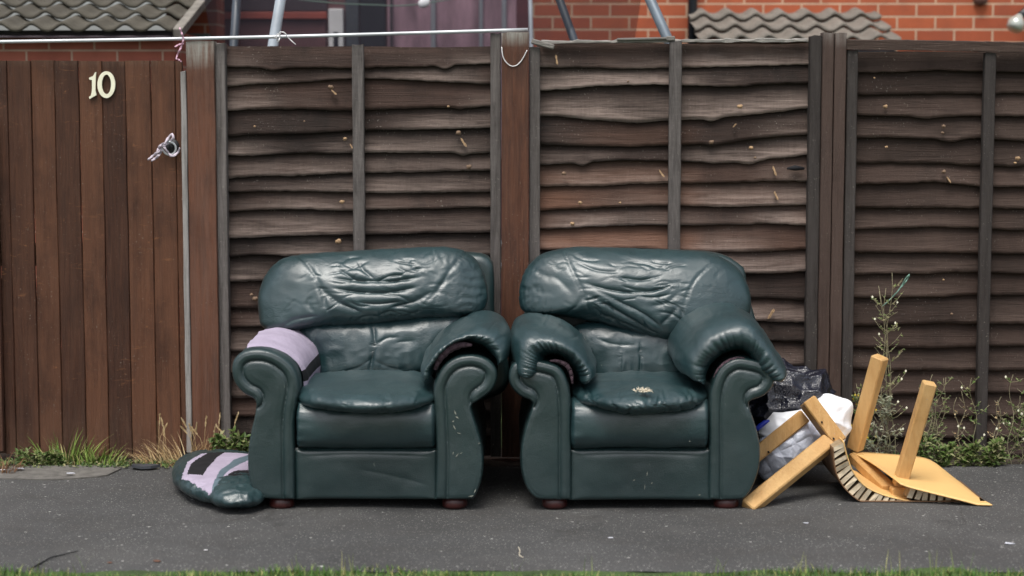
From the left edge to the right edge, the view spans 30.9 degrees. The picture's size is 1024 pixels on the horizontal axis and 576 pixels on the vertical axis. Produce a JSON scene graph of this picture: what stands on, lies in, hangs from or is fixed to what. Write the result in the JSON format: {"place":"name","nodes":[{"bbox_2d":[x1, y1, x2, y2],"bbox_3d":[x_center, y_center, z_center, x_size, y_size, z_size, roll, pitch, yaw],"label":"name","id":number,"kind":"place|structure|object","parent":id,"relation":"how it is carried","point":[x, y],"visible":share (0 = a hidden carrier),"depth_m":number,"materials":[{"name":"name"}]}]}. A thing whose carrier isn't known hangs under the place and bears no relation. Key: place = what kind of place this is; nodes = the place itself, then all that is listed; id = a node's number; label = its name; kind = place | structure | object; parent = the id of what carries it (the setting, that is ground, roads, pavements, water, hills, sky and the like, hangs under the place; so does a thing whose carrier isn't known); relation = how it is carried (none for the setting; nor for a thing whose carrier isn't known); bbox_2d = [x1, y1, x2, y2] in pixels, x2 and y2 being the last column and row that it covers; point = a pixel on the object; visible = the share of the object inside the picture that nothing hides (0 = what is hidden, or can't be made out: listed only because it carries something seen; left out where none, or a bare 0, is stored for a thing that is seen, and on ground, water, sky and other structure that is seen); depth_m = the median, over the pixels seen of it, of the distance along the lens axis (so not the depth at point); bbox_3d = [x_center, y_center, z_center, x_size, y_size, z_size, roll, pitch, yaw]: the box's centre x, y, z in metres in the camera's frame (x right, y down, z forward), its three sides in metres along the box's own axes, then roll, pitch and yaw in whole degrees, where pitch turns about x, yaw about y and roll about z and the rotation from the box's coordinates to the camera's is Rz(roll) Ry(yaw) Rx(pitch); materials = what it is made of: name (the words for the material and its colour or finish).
{"place":"outdoors","nodes":[
{"label":"outdoors","id":0,"kind":"place"},
{"bbox_2d":[0,2,165,29],"label":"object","id":1,"kind":"structure","parent":0,"point":[31,27],"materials":[{"name":"grey tile"}]},
{"bbox_2d":[157,393,501,447],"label":"ground","id":2,"kind":"structure","parent":0,"point":[501,421],"depth_m":9.16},
{"bbox_2d":[0,0,227,377],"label":"brick garage","id":3,"kind":"structure","parent":2,"relation":"on","point":[76,25],"depth_m":9.18,"materials":[{"name":"brown tile"}]},
{"bbox_2d":[174,0,224,42],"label":"brick wall","id":4,"kind":"structure","parent":3,"relation":"attached to","point":[209,21],"depth_m":10.26,"materials":[{"name":"red brick"}]},
{"bbox_2d":[304,0,446,5],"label":"washing line","id":5,"kind":"object","parent":4,"relation":"attached to","point":[369,4],"visible":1,"depth_m":10.24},
{"bbox_2d":[418,0,429,7],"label":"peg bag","id":6,"kind":"object","parent":5,"relation":"hanging from","point":[423,3],"visible":1,"depth_m":10.21,"materials":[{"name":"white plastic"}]},
{"bbox_2d":[166,0,528,315],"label":"garden room","id":7,"kind":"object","parent":2,"relation":"on","point":[301,17],"visible":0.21,"depth_m":10.88,"materials":[{"name":"grey glass"}]},
{"bbox_2d":[328,9,343,45],"bbox_3d":[-1.031,-1.200,10.918,0.085,0.877,0.075,0,5,0],"label":"window frame","id":8,"kind":"structure","parent":7,"relation":"in","point":[336,16],"depth_m":10.85,"materials":[{"name":"white plastic"}]},
{"bbox_2d":[360,0,385,45],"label":"glazed door","id":9,"kind":"structure","parent":7,"relation":"in","point":[372,18],"depth_m":10.89,"materials":[{"name":"grey glass"}]},
{"bbox_2d":[387,0,516,158],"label":"glazed door","id":10,"kind":"structure","parent":7,"relation":"in","point":[449,14],"depth_m":10.89,"materials":[{"name":"purple glass"}]},
{"bbox_2d":[230,0,532,270],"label":"trampoline","id":11,"kind":"object","parent":2,"relation":"on","point":[235,18],"visible":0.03,"depth_m":9.06,"materials":[{"name":"grey metal"}]},
{"bbox_2d":[268,0,671,45],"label":"swing frame","id":12,"kind":"object","parent":2,"relation":"on","point":[652,6],"depth_m":8.46,"materials":[{"name":"grey metal"}]},
{"bbox_2d":[0,464,1023,572],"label":"pavement","id":13,"kind":"structure","parent":0,"point":[128,518],"depth_m":6.66,"materials":[{"name":"grey asphalt"}]},
{"bbox_2d":[30,551,76,569],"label":"twig","id":14,"kind":"object","parent":13,"relation":"on","point":[50,558],"visible":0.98,"depth_m":6.21,"materials":[{"name":"black wood"}]},
{"bbox_2d":[0,465,120,480],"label":"concrete edging","id":15,"kind":"object","parent":13,"relation":"on","point":[51,473],"visible":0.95,"depth_m":7.71,"materials":[{"name":"grey concrete"}]},
{"bbox_2d":[0,453,26,472],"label":"dry grass","id":16,"kind":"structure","parent":15,"relation":"on","point":[6,468],"depth_m":7.73,"materials":[{"name":"beige plant"}]},
{"bbox_2d":[132,464,159,468],"bbox_3d":[-1.548,0.750,7.805,0.118,0.017,0.062,2,6,24],"label":"asphalt chunk","id":17,"kind":"object","parent":13,"relation":"on","point":[144,466],"visible":1,"depth_m":7.79,"materials":[{"name":"grey asphalt"}]},
{"bbox_2d":[172,449,263,508],"bbox_3d":[-1.160,0.754,7.362,0.387,0.113,0.951,-1,5,-7],"label":"cushion","id":18,"kind":"object","parent":13,"relation":"on","point":[219,477],"visible":0.82,"depth_m":7.15,"materials":[{"name":"green leather"}]},
{"bbox_2d":[232,246,510,508],"bbox_3d":[-0.524,0.333,7.344,1.062,0.944,1.161,0,5,0],"label":"armchair","id":19,"kind":"object","parent":13,"relation":"on","point":[372,374],"visible":1,"depth_m":7.01,"materials":[{"name":"green leather"}]},
{"bbox_2d":[508,247,786,508],"bbox_3d":[0.521,0.332,7.343,1.076,0.945,1.164,0,5,0],"label":"armchair","id":20,"kind":"object","parent":13,"relation":"on","point":[636,373],"visible":1,"depth_m":7.00,"materials":[{"name":"green leather"}]},
{"bbox_2d":[758,422,820,480],"bbox_3d":[1.110,0.653,7.430,0.264,0.239,0.185,0,5,0],"label":"silver bag","id":21,"kind":"object","parent":13,"relation":"on","point":[793,446],"visible":0.52,"depth_m":7.35,"materials":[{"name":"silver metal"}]},
{"bbox_2d":[749,358,835,439],"bbox_3d":[1.136,0.498,7.735,0.456,0.411,0.368,0,5,0],"label":"bin bag","id":22,"kind":"object","parent":13,"relation":"on","point":[797,388],"visible":0.34,"depth_m":7.58,"materials":[{"name":"black plastic"}]},
{"bbox_2d":[756,393,852,461],"bbox_3d":[1.177,0.591,7.552,0.428,0.312,0.266,0,5,0],"label":"white bag","id":23,"kind":"object","parent":13,"relation":"on","point":[839,410],"visible":0.28,"depth_m":7.52,"materials":[{"name":"plastic"}]},
{"bbox_2d":[742,354,991,509],"bbox_3d":[1.354,0.589,7.341,0.958,0.596,0.723,0,5,0],"label":"broken table","id":24,"kind":"object","parent":13,"relation":"on","point":[911,474],"visible":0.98,"depth_m":7.22,"materials":[{"name":"yellow wood"}]},
{"bbox_2d":[0,549,1023,575],"bbox_3d":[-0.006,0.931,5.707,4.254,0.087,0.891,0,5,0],"label":"grass verge","id":25,"kind":"object","parent":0,"point":[276,571],"depth_m":6.06,"materials":[{"name":"green plant"}]},
{"bbox_2d":[0,448,1023,466],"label":"soil strip","id":26,"kind":"object","parent":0,"point":[490,461],"visible":0.09,"depth_m":8.06,"materials":[{"name":"soil"}]},
{"bbox_2d":[0,269,4,450],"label":"gate hinge post","id":27,"kind":"object","parent":26,"relation":"on","point":[2,432],"visible":1,"depth_m":7.99,"materials":[{"name":"brown wood"}]},
{"bbox_2d":[0,60,186,456],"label":"gate","id":28,"kind":"structure","parent":27,"relation":"attached to","point":[116,340],"depth_m":7.96,"materials":[{"name":"brown wood"}]},
{"bbox_2d":[147,133,179,161],"bbox_3d":[-1.480,-0.598,7.881,0.143,0.123,0.021,0,5,0],"label":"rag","id":29,"kind":"object","parent":28,"relation":"attached to","point":[159,149],"visible":1,"depth_m":7.88,"materials":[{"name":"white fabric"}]},
{"bbox_2d":[13,446,65,465],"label":"weed","id":30,"kind":"object","parent":26,"relation":"on","point":[48,457],"visible":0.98,"depth_m":7.87,"materials":[{"name":"green plant"}]},
{"bbox_2d":[20,426,109,465],"bbox_3d":[-1.908,0.667,7.952,0.449,0.179,0.210,0,5,0],"label":"grass tuft","id":31,"kind":"object","parent":26,"relation":"on","point":[72,456],"visible":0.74,"depth_m":7.96,"materials":[{"name":"green plant"}]},
{"bbox_2d":[50,453,137,465],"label":"dry grass","id":32,"kind":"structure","parent":26,"relation":"on","point":[106,461],"depth_m":7.92,"materials":[{"name":"beige plant"}]},
{"bbox_2d":[67,439,129,465],"bbox_3d":[-1.776,0.701,7.915,0.287,0.118,0.157,0,5,0],"label":"grass tuft","id":33,"kind":"object","parent":26,"relation":"on","point":[86,455],"visible":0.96,"depth_m":7.90,"materials":[{"name":"green plant"}]},
{"bbox_2d":[118,411,238,466],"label":"dry grass","id":34,"kind":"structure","parent":26,"relation":"on","point":[163,454],"depth_m":7.93,"materials":[{"name":"beige plant"}]},
{"bbox_2d":[186,41,220,451],"bbox_3d":[-1.322,-0.163,7.973,0.121,1.783,0.075,0,5,0],"label":"fence post","id":35,"kind":"object","parent":26,"relation":"on","point":[203,233],"visible":0.97,"depth_m":7.93,"materials":[{"name":"brown wood"}]},
{"bbox_2d":[180,71,192,451],"bbox_3d":[-1.395,-0.107,7.944,0.026,1.640,0.023,0,5,0],"label":"wood strip","id":36,"kind":"object","parent":35,"relation":"attached to","point":[185,200],"visible":0.97,"depth_m":7.93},
{"bbox_2d":[0,28,527,43],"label":"metal pole","id":37,"kind":"object","parent":35,"relation":"on","point":[267,36],"visible":1,"depth_m":7.85,"materials":[{"name":"grey metal"}]},
{"bbox_2d":[174,28,183,61],"bbox_3d":[-1.404,-1.026,7.828,0.043,0.148,0.020,0,5,0],"label":"ribbon","id":38,"kind":"object","parent":37,"relation":"attached to","point":[182,43],"visible":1,"depth_m":7.83,"materials":[{"name":"pink fabric"}]},
{"bbox_2d":[274,31,295,44],"bbox_3d":[-0.959,-1.056,7.835,0.094,0.056,0.020,0,5,0],"label":"string","id":39,"kind":"object","parent":37,"relation":"attached to","point":[279,33],"visible":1,"depth_m":7.83,"materials":[{"name":"white fabric"}]},
{"bbox_2d":[208,425,250,451],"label":"weed","id":40,"kind":"object","parent":26,"relation":"on","point":[237,441],"visible":0.48,"depth_m":7.87,"materials":[{"name":"green plant"}]},
{"bbox_2d":[215,33,500,456],"bbox_3d":[-0.656,-0.174,7.996,1.218,1.834,0.076,0,5,0],"label":"wooden fence","id":41,"kind":"object","parent":26,"relation":"on","point":[340,148],"visible":0.52,"depth_m":7.97,"materials":[{"name":"brown wood"}]},
{"bbox_2d":[0,451,1005,468],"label":"ground weeds","id":42,"kind":"object","parent":26,"relation":"on","point":[99,464],"visible":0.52,"depth_m":7.87,"materials":[{"name":"green plant"}]},
{"bbox_2d":[501,32,528,456],"bbox_3d":[0.014,-0.180,7.974,0.118,1.822,0.090,0,5,0],"label":"fence post","id":43,"kind":"object","parent":26,"relation":"on","point":[515,177],"visible":0.73,"depth_m":7.91,"materials":[{"name":"brown wood"}]},
{"bbox_2d":[501,47,526,66],"bbox_3d":[0.010,-0.978,7.847,0.111,0.084,0.010,0,5,0],"label":"string loop","id":44,"kind":"object","parent":43,"relation":"hanging from","point":[510,65],"visible":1,"depth_m":7.84,"materials":[{"name":"white fabric"}]},
{"bbox_2d":[529,35,821,369],"bbox_3d":[0.695,-0.172,7.996,1.245,1.820,0.076,0,5,0],"label":"wooden fence","id":45,"kind":"object","parent":26,"relation":"on","point":[676,144],"visible":0.5,"depth_m":7.97,"materials":[{"name":"brown wood"}]},
{"bbox_2d":[531,39,554,49],"bbox_3d":[0.131,-1.035,7.867,0.100,0.046,0.028,0,5,0],"label":"wood offcut","id":46,"kind":"object","parent":45,"relation":"on","point":[542,44],"visible":1,"depth_m":7.85,"materials":[{"name":"grey wood"}]},
{"bbox_2d":[617,36,674,40],"bbox_3d":[0.570,-1.060,7.883,0.246,0.020,0.030,0,5,0],"label":"wood offcut","id":47,"kind":"object","parent":45,"relation":"on","point":[669,38],"visible":1,"depth_m":7.87,"materials":[{"name":"grey wood"}]},
{"bbox_2d":[817,32,846,396],"bbox_3d":[1.367,-0.179,7.973,0.102,1.822,0.072,0,5,0],"label":"fence post","id":48,"kind":"object","parent":26,"relation":"on","point":[832,159],"visible":0.8,"depth_m":7.92,"materials":[{"name":"brown wood"}]},
{"bbox_2d":[851,383,876,451],"bbox_3d":[1.502,0.576,7.953,0.136,0.365,0.072,0,5,0],"label":"weed","id":49,"kind":"object","parent":26,"relation":"on","point":[855,398],"visible":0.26,"depth_m":7.95,"materials":[{"name":"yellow plant"}]},
{"bbox_2d":[864,394,902,453],"bbox_3d":[1.571,0.601,7.879,0.187,0.327,0.099,0,5,0],"label":"weed","id":50,"kind":"object","parent":26,"relation":"on","point":[883,401],"visible":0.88,"depth_m":7.88,"materials":[{"name":"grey plant"}]},
{"bbox_2d":[870,281,907,453],"bbox_3d":[1.599,0.347,7.880,0.175,0.831,0.106,0,5,0],"label":"weed","id":51,"kind":"object","parent":26,"relation":"on","point":[887,353],"visible":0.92,"depth_m":7.88,"materials":[{"name":"green plant"}]},
{"bbox_2d":[841,39,1023,456],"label":"wooden fence","id":52,"kind":"object","parent":26,"relation":"on","point":[934,175],"visible":0.85,"depth_m":8.00,"materials":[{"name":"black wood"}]},
{"bbox_2d":[916,433,954,463],"bbox_3d":[1.775,0.692,7.859,0.204,0.150,0.093,0,5,0],"label":"weed","id":53,"kind":"object","parent":26,"relation":"on","point":[921,452],"visible":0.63,"depth_m":7.85,"materials":[{"name":"green plant"}]},
{"bbox_2d":[918,376,952,463],"bbox_3d":[1.792,0.562,7.909,0.173,0.397,0.088,0,5,0],"label":"weed","id":54,"kind":"object","parent":26,"relation":"on","point":[933,428],"visible":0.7,"depth_m":7.92,"materials":[{"name":"green plant"}]},
{"bbox_2d":[953,395,968,462],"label":"dry stalk","id":55,"kind":"object","parent":26,"relation":"on","point":[958,439],"visible":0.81,"depth_m":7.93,"materials":[{"name":"green plant"}]},
{"bbox_2d":[934,437,1009,466],"bbox_3d":[1.946,0.703,7.851,0.334,0.159,0.104,0,5,0],"label":"weed","id":56,"kind":"object","parent":26,"relation":"on","point":[991,455],"visible":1,"depth_m":7.85,"materials":[{"name":"green plant"}]},
{"bbox_2d":[957,375,1023,463],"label":"weed","id":57,"kind":"object","parent":26,"relation":"on","point":[1010,424],"visible":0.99,"depth_m":7.89,"materials":[{"name":"green plant"}]},
{"bbox_2d":[984,398,1006,449],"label":"dry stalk","id":58,"kind":"object","parent":26,"relation":"on","point":[999,423],"visible":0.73,"depth_m":7.93,"materials":[{"name":"green plant"}]},
{"bbox_2d":[532,0,1023,51],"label":"brick house","id":59,"kind":"structure","parent":0,"point":[964,20],"depth_m":10.89,"materials":[{"name":"red brick"}]},
{"bbox_2d":[883,274,909,305],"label":"stem","id":60,"kind":"object","parent":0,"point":[900,287],"visible":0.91,"depth_m":7.96,"materials":[{"name":"green plant"}]}
]}

